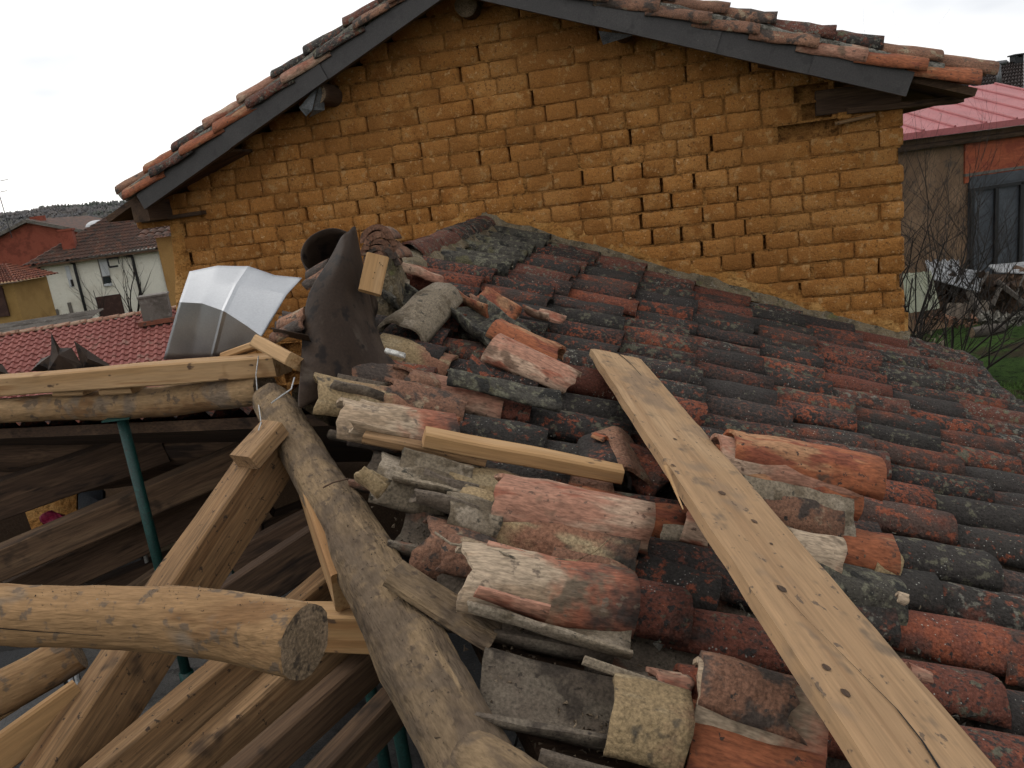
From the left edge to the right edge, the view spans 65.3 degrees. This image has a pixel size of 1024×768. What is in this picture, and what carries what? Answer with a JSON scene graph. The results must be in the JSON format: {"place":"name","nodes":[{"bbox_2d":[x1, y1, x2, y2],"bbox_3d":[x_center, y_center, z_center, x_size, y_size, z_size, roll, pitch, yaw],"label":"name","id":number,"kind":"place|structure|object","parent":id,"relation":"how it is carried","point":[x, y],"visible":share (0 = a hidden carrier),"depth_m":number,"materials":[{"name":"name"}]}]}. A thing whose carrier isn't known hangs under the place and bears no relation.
{"place":"outdoors","nodes":[
{"label":"outdoors","id":0,"kind":"place"},
{"bbox_2d":[0,205,117,231],"bbox_3d":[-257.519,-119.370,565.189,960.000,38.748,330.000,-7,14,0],"label":"hill","id":1,"kind":"structure","parent":0,"point":[49,216],"depth_m":573.75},
{"bbox_2d":[0,200,127,230],"bbox_3d":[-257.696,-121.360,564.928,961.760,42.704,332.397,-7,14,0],"label":"hill woods","id":2,"kind":"object","parent":1,"relation":"on","point":[92,207],"visible":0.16,"depth_m":593.22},
{"bbox_2d":[0,0,1023,212],"label":"sky","id":3,"kind":"structure","parent":0,"point":[92,92],"materials":[{"name":"white"}]},
{"bbox_2d":[910,322,1023,401],"bbox_3d":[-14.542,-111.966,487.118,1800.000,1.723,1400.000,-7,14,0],"label":"ground","id":4,"kind":"structure","parent":0,"point":[1008,368],"depth_m":17.73,"materials":[{"name":"green plant"}]},
{"bbox_2d":[0,263,58,323],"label":"yellow house","id":5,"kind":"structure","parent":4,"relation":"on","point":[25,293],"depth_m":33.79,"materials":[{"name":"paint"}]},
{"bbox_2d":[0,215,101,279],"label":"red brick house","id":6,"kind":"structure","parent":4,"relation":"on","point":[32,238],"depth_m":62.49,"materials":[{"name":"paint"}]},
{"bbox_2d":[0,308,102,332],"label":"shed","id":7,"kind":"structure","parent":4,"relation":"on","point":[42,321],"depth_m":27.96,"materials":[{"name":"grey concrete"}]},
{"bbox_2d":[0,291,175,397],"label":"pantile house","id":8,"kind":"structure","parent":4,"relation":"on","point":[143,335],"depth_m":21.37,"materials":[{"name":"red tile"}]},
{"bbox_2d":[23,214,170,323],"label":"white house","id":9,"kind":"structure","parent":4,"relation":"on","point":[93,252],"depth_m":41.00,"materials":[{"name":"paint"}]},
{"bbox_2d":[97,258,111,286],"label":"window","id":10,"kind":"structure","parent":9,"relation":"in","point":[102,263],"depth_m":40.86,"materials":[{"name":"grey concrete"}]},
{"bbox_2d":[96,294,124,316],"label":"garage door","id":11,"kind":"structure","parent":9,"relation":"in","point":[113,305],"depth_m":41.26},
{"bbox_2d":[95,233,155,311],"bbox_3d":[-15.117,-3.059,32.178,1.756,6.248,1.663,0,16,29],"label":"bare tree","id":12,"kind":"object","parent":4,"relation":"on","point":[128,300],"visible":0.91,"depth_m":32.03,"materials":[{"name":"brown plant"}]},
{"bbox_2d":[138,225,175,305],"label":"ochre house","id":13,"kind":"structure","parent":4,"relation":"on","point":[165,247],"depth_m":30.19,"materials":[{"name":"yellow paint"}]},
{"bbox_2d":[0,212,1023,767],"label":"outbuilding","id":14,"kind":"structure","parent":4,"relation":"on","point":[244,500],"depth_m":2.73,"materials":[{"name":"tile"}]},
{"bbox_2d":[0,647,67,730],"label":"grey board","id":15,"kind":"object","parent":14,"relation":"on","point":[8,657],"visible":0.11,"depth_m":3.63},
{"bbox_2d":[25,494,77,529],"bbox_3d":[-3.252,0.900,5.632,0.430,0.216,0.179,-7,14,0],"label":"orange partition","id":16,"kind":"object","parent":14,"relation":"on","point":[67,505],"visible":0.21,"depth_m":5.62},
{"bbox_2d":[48,334,81,370],"bbox_3d":[-2.100,-0.147,3.745,0.151,0.190,0.077,-7,14,0],"label":"roofing scrap","id":17,"kind":"object","parent":14,"relation":"on","point":[63,358],"visible":0.86,"depth_m":3.73,"materials":[{"name":"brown metal"}]},
{"bbox_2d":[74,341,109,367],"bbox_3d":[-1.985,-0.137,3.771,0.156,0.148,0.070,-7,14,0],"label":"roofing scrap","id":18,"kind":"object","parent":14,"relation":"on","point":[88,359],"visible":0.78,"depth_m":3.76,"materials":[{"name":"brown metal"}]},
{"bbox_2d":[78,490,105,509],"bbox_3d":[-2.965,0.817,5.638,0.222,0.123,0.146,-7,14,0],"label":"blue panel","id":19,"kind":"object","parent":14,"relation":"on","point":[85,499],"visible":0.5,"depth_m":5.62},
{"bbox_2d":[101,417,193,681],"bbox_3d":[-1.561,1.296,3.783,0.120,2.401,0.120,-7,14,0],"label":"steel prop","id":20,"kind":"object","parent":14,"relation":"on","point":[135,472],"visible":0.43,"depth_m":3.58,"materials":[{"name":"green paint"}]},
{"bbox_2d":[0,377,276,422],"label":"peeled log","id":21,"kind":"object","parent":20,"relation":"on","point":[170,400],"visible":0.79,"depth_m":3.41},
{"bbox_2d":[98,387,143,395],"bbox_3d":[-1.675,0.023,3.434,0.170,0.031,0.092,-3,14,18],"label":"wood wedge","id":22,"kind":"object","parent":21,"relation":"on","point":[118,391],"visible":0.65,"depth_m":3.39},
{"bbox_2d":[0,353,291,396],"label":"squared beam","id":23,"kind":"structure","parent":21,"relation":"on","point":[187,371],"depth_m":3.28,"materials":[{"name":"brown wood"}]},
{"bbox_2d":[220,338,268,355],"bbox_3d":[-1.066,-0.139,3.199,0.239,0.033,0.053,-16,-7,25],"label":"wood offcut","id":24,"kind":"object","parent":23,"relation":"on","point":[246,348],"visible":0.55,"depth_m":3.19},
{"bbox_2d":[249,334,303,371],"bbox_3d":[-0.856,-0.114,2.920,0.215,0.051,0.093,24,-4,34],"label":"wood offcut","id":25,"kind":"object","parent":23,"relation":"on","point":[277,352],"visible":0.98,"depth_m":2.87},
{"bbox_2d":[0,583,327,680],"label":"cut log","id":26,"kind":"object","parent":14,"relation":"on","point":[125,618],"visible":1,"depth_m":1.82,"materials":[{"name":"wood"}]},
{"bbox_2d":[163,266,301,359],"bbox_3d":[-1.255,-0.319,3.502,0.629,0.379,0.374,-2,15,21],"label":"metal sheet","id":27,"kind":"object","parent":14,"relation":"on","point":[220,309],"visible":0.97,"depth_m":3.42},
{"bbox_2d":[298,226,395,407],"bbox_3d":[-0.623,-0.308,3.070,0.373,0.574,0.943,-7,14,0],"label":"flue pipe","id":28,"kind":"object","parent":14,"relation":"on","point":[340,325],"visible":0.84,"depth_m":2.95,"materials":[{"name":"brown metal"}]},
{"bbox_2d":[271,311,310,341],"bbox_3d":[-0.836,-0.222,3.074,0.143,0.080,0.495,-9,14,-7],"label":"ribbed sheet","id":29,"kind":"object","parent":28,"relation":"on","point":[300,335],"visible":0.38,"depth_m":2.93,"materials":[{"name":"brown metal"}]},
{"bbox_2d":[269,314,304,343],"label":"loose tile","id":30,"kind":"object","parent":29,"relation":"on","point":[296,325],"visible":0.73,"depth_m":2.95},
{"bbox_2d":[276,306,304,328],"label":"loose tile","id":31,"kind":"object","parent":29,"relation":"on","point":[286,319],"visible":0.64,"depth_m":3.00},
{"bbox_2d":[358,252,388,296],"bbox_3d":[-0.518,-0.413,2.995,0.086,0.156,0.034,14,-16,-16],"label":"wood offcut","id":32,"kind":"object","parent":28,"relation":"on","point":[373,274],"visible":1,"depth_m":2.99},
{"bbox_2d":[330,373,387,401],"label":"loose tile","id":33,"kind":"object","parent":14,"relation":"on","point":[347,387],"visible":0.69,"depth_m":2.71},
{"bbox_2d":[313,372,415,416],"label":"loose tile","id":34,"kind":"object","parent":14,"relation":"on","point":[328,398],"visible":0.41,"depth_m":2.71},
{"bbox_2d":[267,384,462,742],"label":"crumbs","id":35,"kind":"object","parent":14,"relation":"on","point":[371,566],"visible":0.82,"depth_m":2.05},
{"bbox_2d":[365,686,391,767],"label":"steel prop","id":36,"kind":"object","parent":14,"relation":"on","point":[383,758],"visible":0.07,"depth_m":3.06,"materials":[{"name":"green paint"}]},
{"bbox_2d":[352,363,408,385],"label":"loose tile","id":37,"kind":"object","parent":14,"relation":"on","point":[374,371],"visible":0.32,"depth_m":2.94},
{"bbox_2d":[376,258,409,315],"bbox_3d":[-0.574,-0.374,3.977,0.216,0.580,0.619,-7,14,0],"label":"rubble mound","id":38,"kind":"object","parent":14,"relation":"on","point":[394,280],"visible":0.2,"depth_m":3.67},
{"bbox_2d":[375,251,402,265],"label":"stacked tile","id":39,"kind":"object","parent":38,"relation":"on","point":[397,261],"visible":0.34,"depth_m":3.64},
{"bbox_2d":[363,245,412,262],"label":"stacked tile","id":40,"kind":"object","parent":39,"relation":"on","point":[401,251],"visible":0.59,"depth_m":3.63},
{"bbox_2d":[360,238,402,255],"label":"stacked tile","id":41,"kind":"object","parent":40,"relation":"on","point":[383,241],"visible":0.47,"depth_m":3.62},
{"bbox_2d":[363,231,396,249],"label":"stacked tile","id":42,"kind":"object","parent":41,"relation":"on","point":[373,236],"visible":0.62,"depth_m":3.61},
{"bbox_2d":[360,224,401,242],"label":"stacked tile","id":43,"kind":"object","parent":42,"relation":"on","point":[390,232],"visible":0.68,"depth_m":3.61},
{"bbox_2d":[336,397,459,445],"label":"loose tile","id":44,"kind":"object","parent":14,"relation":"on","point":[397,417],"visible":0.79,"depth_m":2.57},
{"bbox_2d":[348,399,416,437],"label":"loose tile","id":45,"kind":"object","parent":44,"relation":"on","point":[359,428],"visible":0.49,"depth_m":2.45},
{"bbox_2d":[381,283,417,309],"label":"loose tile","id":46,"kind":"object","parent":14,"relation":"on","point":[410,291],"visible":0.3,"depth_m":3.66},
{"bbox_2d":[393,726,412,767],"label":"steel prop","id":47,"kind":"object","parent":14,"relation":"on","point":[402,749],"visible":0.33,"depth_m":2.86,"materials":[{"name":"green paint"}]},
{"bbox_2d":[368,452,453,515],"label":"loose tile","id":48,"kind":"object","parent":14,"relation":"on","point":[396,496],"visible":0.59,"depth_m":2.31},
{"bbox_2d":[392,364,440,388],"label":"loose tile","id":49,"kind":"object","parent":14,"relation":"on","point":[425,377],"visible":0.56,"depth_m":2.92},
{"bbox_2d":[380,333,458,375],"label":"loose tile","id":50,"kind":"object","parent":14,"relation":"on","point":[415,353],"visible":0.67,"depth_m":3.24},
{"bbox_2d":[377,282,462,341],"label":"loose tile","id":51,"kind":"object","parent":14,"relation":"on","point":[425,314],"visible":0.99,"depth_m":3.50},
{"bbox_2d":[401,262,443,282],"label":"loose tile","id":52,"kind":"object","parent":14,"relation":"on","point":[421,272],"visible":0.56,"depth_m":4.13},
{"bbox_2d":[384,376,467,422],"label":"loose tile","id":53,"kind":"object","parent":14,"relation":"on","point":[419,395],"visible":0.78,"depth_m":2.80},
{"bbox_2d":[392,447,473,493],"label":"loose tile","id":54,"kind":"object","parent":14,"relation":"on","point":[411,458],"visible":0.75,"depth_m":2.39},
{"bbox_2d":[354,466,391,498],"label":"loose tile","id":55,"kind":"object","parent":54,"relation":"on","point":[375,484],"visible":1,"depth_m":2.17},
{"bbox_2d":[409,468,478,513],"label":"loose tile","id":56,"kind":"object","parent":14,"relation":"on","point":[434,500],"visible":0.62,"depth_m":2.18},
{"bbox_2d":[409,515,496,580],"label":"loose tile","id":57,"kind":"object","parent":14,"relation":"on","point":[425,557],"visible":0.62,"depth_m":2.07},
{"bbox_2d":[446,491,502,538],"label":"loose tile","id":58,"kind":"object","parent":57,"relation":"on","point":[482,519],"visible":0.73,"depth_m":2.16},
{"bbox_2d":[435,533,486,578],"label":"loose tile","id":59,"kind":"object","parent":14,"relation":"on","point":[453,563],"visible":0.3,"depth_m":2.05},
{"bbox_2d":[436,375,503,418],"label":"loose tile","id":60,"kind":"object","parent":14,"relation":"on","point":[482,404],"visible":0.31,"depth_m":2.93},
{"bbox_2d":[454,354,495,376],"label":"loose tile","id":61,"kind":"object","parent":14,"relation":"on","point":[474,364],"visible":0.59,"depth_m":3.14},
{"bbox_2d":[447,633,517,746],"bbox_3d":[-0.239,1.072,3.025,0.325,0.162,1.003,-17,17,-35],"label":"grey board","id":62,"kind":"object","parent":14,"relation":"on","point":[470,661],"depth_m":3.03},
{"bbox_2d":[449,463,527,491],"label":"loose tile","id":63,"kind":"object","parent":14,"relation":"on","point":[483,478],"visible":0.25,"depth_m":2.39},
{"bbox_2d":[459,287,521,319],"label":"loose tile","id":64,"kind":"object","parent":14,"relation":"on","point":[510,308],"visible":0.66,"depth_m":3.93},
{"bbox_2d":[451,295,530,345],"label":"loose tile","id":65,"kind":"object","parent":14,"relation":"on","point":[478,325],"visible":0.61,"depth_m":3.75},
{"bbox_2d":[446,368,561,412],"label":"loose tile","id":66,"kind":"object","parent":14,"relation":"on","point":[543,398],"visible":1,"depth_m":2.93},
{"bbox_2d":[473,540,560,622],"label":"loose tile","id":67,"kind":"object","parent":14,"relation":"on","point":[535,610],"visible":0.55,"depth_m":1.82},
{"bbox_2d":[371,506,669,765],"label":"crumbs","id":68,"kind":"object","parent":14,"relation":"on","point":[565,702],"visible":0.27,"depth_m":1.75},
{"bbox_2d":[422,426,624,483],"bbox_3d":[0.036,0.221,2.455,0.630,0.054,0.064,11,21,-7],"label":"wood batten","id":69,"kind":"object","parent":14,"relation":"on","point":[474,446],"visible":1,"depth_m":2.43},
{"bbox_2d":[362,430,486,466],"bbox_3d":[-0.265,0.198,2.442,0.382,0.034,0.051,11,21,-2],"label":"wood batten","id":70,"kind":"object","parent":69,"relation":"on","point":[393,442],"visible":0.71,"depth_m":2.42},
{"bbox_2d":[485,319,565,359],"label":"loose tile","id":71,"kind":"object","parent":14,"relation":"on","point":[551,348],"visible":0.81,"depth_m":3.58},
{"bbox_2d":[481,333,581,393],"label":"loose tile","id":72,"kind":"object","parent":14,"relation":"on","point":[507,354],"visible":1,"depth_m":3.28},
{"bbox_2d":[523,304,566,323],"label":"loose tile","id":73,"kind":"object","parent":14,"relation":"on","point":[547,315],"visible":1,"depth_m":3.87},
{"bbox_2d":[467,600,633,659],"bbox_3d":[0.092,0.555,1.886,0.396,0.062,0.198,15,10,8],"label":"loose tile","id":74,"kind":"object","parent":14,"relation":"on","point":[616,643],"visible":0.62,"depth_m":1.81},
{"bbox_2d":[455,542,640,638],"bbox_3d":[0.084,0.481,1.957,0.450,0.107,0.217,12,27,-12],"label":"loose tile","id":75,"kind":"object","parent":74,"relation":"on","point":[590,596],"visible":0.9,"depth_m":1.91,"materials":[{"name":"ceramic"}]},
{"bbox_2d":[569,475,614,491],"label":"loose tile","id":76,"kind":"object","parent":14,"relation":"on","point":[605,486],"visible":0.32,"depth_m":2.52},
{"bbox_2d":[551,547,638,571],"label":"loose tile","id":77,"kind":"object","parent":14,"relation":"on","point":[561,553],"visible":0.32,"depth_m":2.13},
{"bbox_2d":[460,484,640,570],"bbox_3d":[0.096,0.403,2.224,0.523,0.094,0.210,15,30,8],"label":"loose tile","id":78,"kind":"object","parent":77,"relation":"on","point":[544,538],"visible":0.38,"depth_m":2.16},
{"bbox_2d":[491,473,655,554],"bbox_3d":[0.170,0.342,2.244,0.461,0.099,0.191,12,35,-1],"label":"loose tile","id":79,"kind":"object","parent":78,"relation":"on","point":[520,499],"visible":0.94,"depth_m":2.20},
{"bbox_2d":[577,433,631,487],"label":"loose tile","id":80,"kind":"object","parent":14,"relation":"on","point":[589,446],"visible":0.46,"depth_m":2.72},
{"bbox_2d":[568,483,687,537],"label":"loose tile","id":81,"kind":"object","parent":14,"relation":"on","point":[667,513],"visible":0.21,"depth_m":2.41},
{"bbox_2d":[623,443,669,496],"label":"loose tile","id":82,"kind":"object","parent":14,"relation":"on","point":[657,476],"visible":0.41,"depth_m":2.68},
{"bbox_2d":[591,426,652,485],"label":"loose tile","id":83,"kind":"object","parent":82,"relation":"on","point":[620,439],"visible":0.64,"depth_m":2.72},
{"bbox_2d":[603,673,694,767],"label":"loose tile","id":84,"kind":"object","parent":14,"relation":"on","point":[651,723],"visible":1,"depth_m":1.58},
{"bbox_2d":[581,655,690,691],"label":"tile","id":85,"kind":"object","parent":84,"relation":"on","point":[600,666],"visible":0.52,"depth_m":1.73,"materials":[{"name":"ceramic"}]},
{"bbox_2d":[660,524,683,541],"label":"loose tile","id":86,"kind":"object","parent":14,"relation":"on","point":[671,532],"visible":0.62,"depth_m":2.35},
{"bbox_2d":[635,553,721,610],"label":"loose tile","id":87,"kind":"object","parent":14,"relation":"on","point":[704,589],"visible":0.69,"depth_m":2.18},
{"bbox_2d":[680,511,707,546],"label":"loose tile","id":88,"kind":"object","parent":14,"relation":"on","point":[692,533],"visible":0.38,"depth_m":2.33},
{"bbox_2d":[479,315,1015,725],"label":"fragments","id":89,"kind":"object","parent":14,"relation":"on","point":[657,645],"visible":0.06,"depth_m":2.15,"materials":[{"name":"tile"}]},
{"bbox_2d":[686,699,825,767],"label":"loose tile","id":90,"kind":"object","parent":14,"relation":"on","point":[712,747],"visible":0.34,"depth_m":1.59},
{"bbox_2d":[645,667,694,690],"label":"loose tile","id":91,"kind":"object","parent":90,"relation":"on","point":[679,679],"visible":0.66,"depth_m":1.77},
{"bbox_2d":[693,656,828,760],"bbox_3d":[0.519,0.680,1.682,0.278,0.103,0.200,15,36,8],"label":"loose tile","id":92,"kind":"object","parent":14,"relation":"on","point":[806,722],"visible":0.27,"depth_m":1.63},
{"bbox_2d":[695,650,806,745],"bbox_3d":[0.510,0.640,1.692,0.227,0.079,0.201,15,12,9],"label":"loose tile","id":93,"kind":"object","parent":92,"relation":"on","point":[746,693],"visible":0.98,"depth_m":1.63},
{"bbox_2d":[589,349,995,767],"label":"wooden plank","id":94,"kind":"object","parent":14,"relation":"on","point":[874,701],"visible":1,"depth_m":1.62,"materials":[{"name":"brown wood"}]},
{"bbox_2d":[818,562,908,625],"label":"loose tile","id":95,"kind":"object","parent":14,"relation":"on","point":[860,586],"visible":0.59,"depth_m":2.27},
{"bbox_2d":[788,527,847,573],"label":"loose tile","id":96,"kind":"object","parent":95,"relation":"on","point":[830,551],"visible":0.73,"depth_m":2.32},
{"bbox_2d":[843,528,900,574],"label":"loose tile","id":97,"kind":"object","parent":14,"relation":"on","point":[882,549],"visible":0.34,"depth_m":2.50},
{"bbox_2d":[905,662,933,683],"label":"loose tile","id":98,"kind":"object","parent":14,"relation":"on","point":[922,675],"visible":0.87,"depth_m":1.89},
{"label":"stacked tile","id":99,"kind":"object","parent":14,"relation":"on","visible":0},
{"bbox_2d":[787,519,855,536],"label":"stacked tile","id":100,"kind":"object","parent":99,"relation":"on","point":[850,531],"visible":0.08,"depth_m":2.53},
{"bbox_2d":[763,496,844,537],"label":"stacked tile","id":101,"kind":"object","parent":100,"relation":"on","point":[808,515],"visible":0.21,"depth_m":2.51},
{"bbox_2d":[742,474,853,525],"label":"stacked tile","id":102,"kind":"object","parent":101,"relation":"on","point":[770,489],"visible":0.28,"depth_m":2.54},
{"bbox_2d":[714,444,863,520],"bbox_3d":[0.902,0.299,2.616,0.486,0.097,0.205,13,32,-7],"label":"stacked tile","id":103,"kind":"object","parent":102,"relation":"on","point":[858,505],"visible":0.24,"depth_m":2.57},
{"bbox_2d":[709,433,862,496],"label":"stacked tile","id":104,"kind":"object","parent":103,"relation":"on","point":[781,473],"visible":0.41,"depth_m":2.55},
{"bbox_2d":[723,429,886,500],"bbox_3d":[0.964,0.240,2.627,0.513,0.101,0.195,13,28,-5],"label":"stacked tile","id":105,"kind":"object","parent":104,"relation":"on","point":[861,473],"visible":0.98,"depth_m":2.57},
{"bbox_2d":[106,0,999,395],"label":"adobe house","id":106,"kind":"structure","parent":4,"relation":"on","point":[748,148],"depth_m":6.14,"materials":[{"name":"brown brick"}]},
{"bbox_2d":[903,270,939,312],"bbox_3d":[7.458,-1.701,14.568,0.578,0.645,1.246,-2,15,22],"label":"cladding sheet","id":107,"kind":"object","parent":4,"relation":"on","point":[920,296],"visible":0.41,"depth_m":14.59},
{"bbox_2d":[863,16,1023,369],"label":"bare shrub","id":108,"kind":"object","parent":4,"relation":"on","point":[921,316],"visible":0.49,"depth_m":12.30,"materials":[{"name":"brown plant"}]},
{"bbox_2d":[898,82,1023,333],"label":"brick barn","id":109,"kind":"structure","parent":4,"relation":"on","point":[1010,103],"depth_m":19.76,"materials":[{"name":"brown concrete"}]},
{"bbox_2d":[913,119,1021,348],"bbox_3d":[8.688,-2.460,15.170,1.916,5.191,2.107,-11,14,-15],"label":"bare tree","id":110,"kind":"object","parent":4,"relation":"on","point":[952,336],"visible":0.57,"depth_m":14.85,"materials":[{"name":"brown plant"}]},
{"bbox_3d":[9.830,-1.707,16.502,2.731,0.441,0.727,0,0,-4],"label":"scrap timber","id":111,"kind":"object","parent":4,"relation":"on","visible":0},
{"bbox_2d":[904,264,1023,328],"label":"brush","id":112,"kind":"object","parent":111,"relation":"on","point":[1013,282],"visible":0.24,"depth_m":15.73,"materials":[{"name":"plant"}]},
{"bbox_2d":[926,264,985,292],"bbox_3d":[8.789,-2.107,15.715,1.106,0.529,1.595,-1,15,24],"label":"corrugated sheet","id":113,"kind":"object","parent":112,"relation":"on","point":[955,278],"visible":0.3,"depth_m":15.70,"materials":[{"name":"white metal"}]},
{"bbox_2d":[960,53,1023,130],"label":"dark roofed house","id":114,"kind":"structure","parent":0,"point":[1012,74],"depth_m":35.02,"materials":[{"name":"tile"}]},
{"bbox_2d":[1000,379,1023,399],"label":"grass","id":115,"kind":"structure","parent":0,"point":[1020,389],"depth_m":15.31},
{"bbox_2d":[969,323,1005,337],"bbox_3d":[8.567,-0.963,14.403,0.572,0.226,0.221,-8,14,0],"label":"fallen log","id":116,"kind":"object","parent":115,"relation":"on","point":[985,333],"visible":0.65,"depth_m":14.32,"materials":[{"name":"grey wood"}]},
{"bbox_2d":[976,310,1023,327],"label":"rubble","id":117,"kind":"object","parent":115,"relation":"on","point":[981,316],"visible":0.51,"depth_m":14.62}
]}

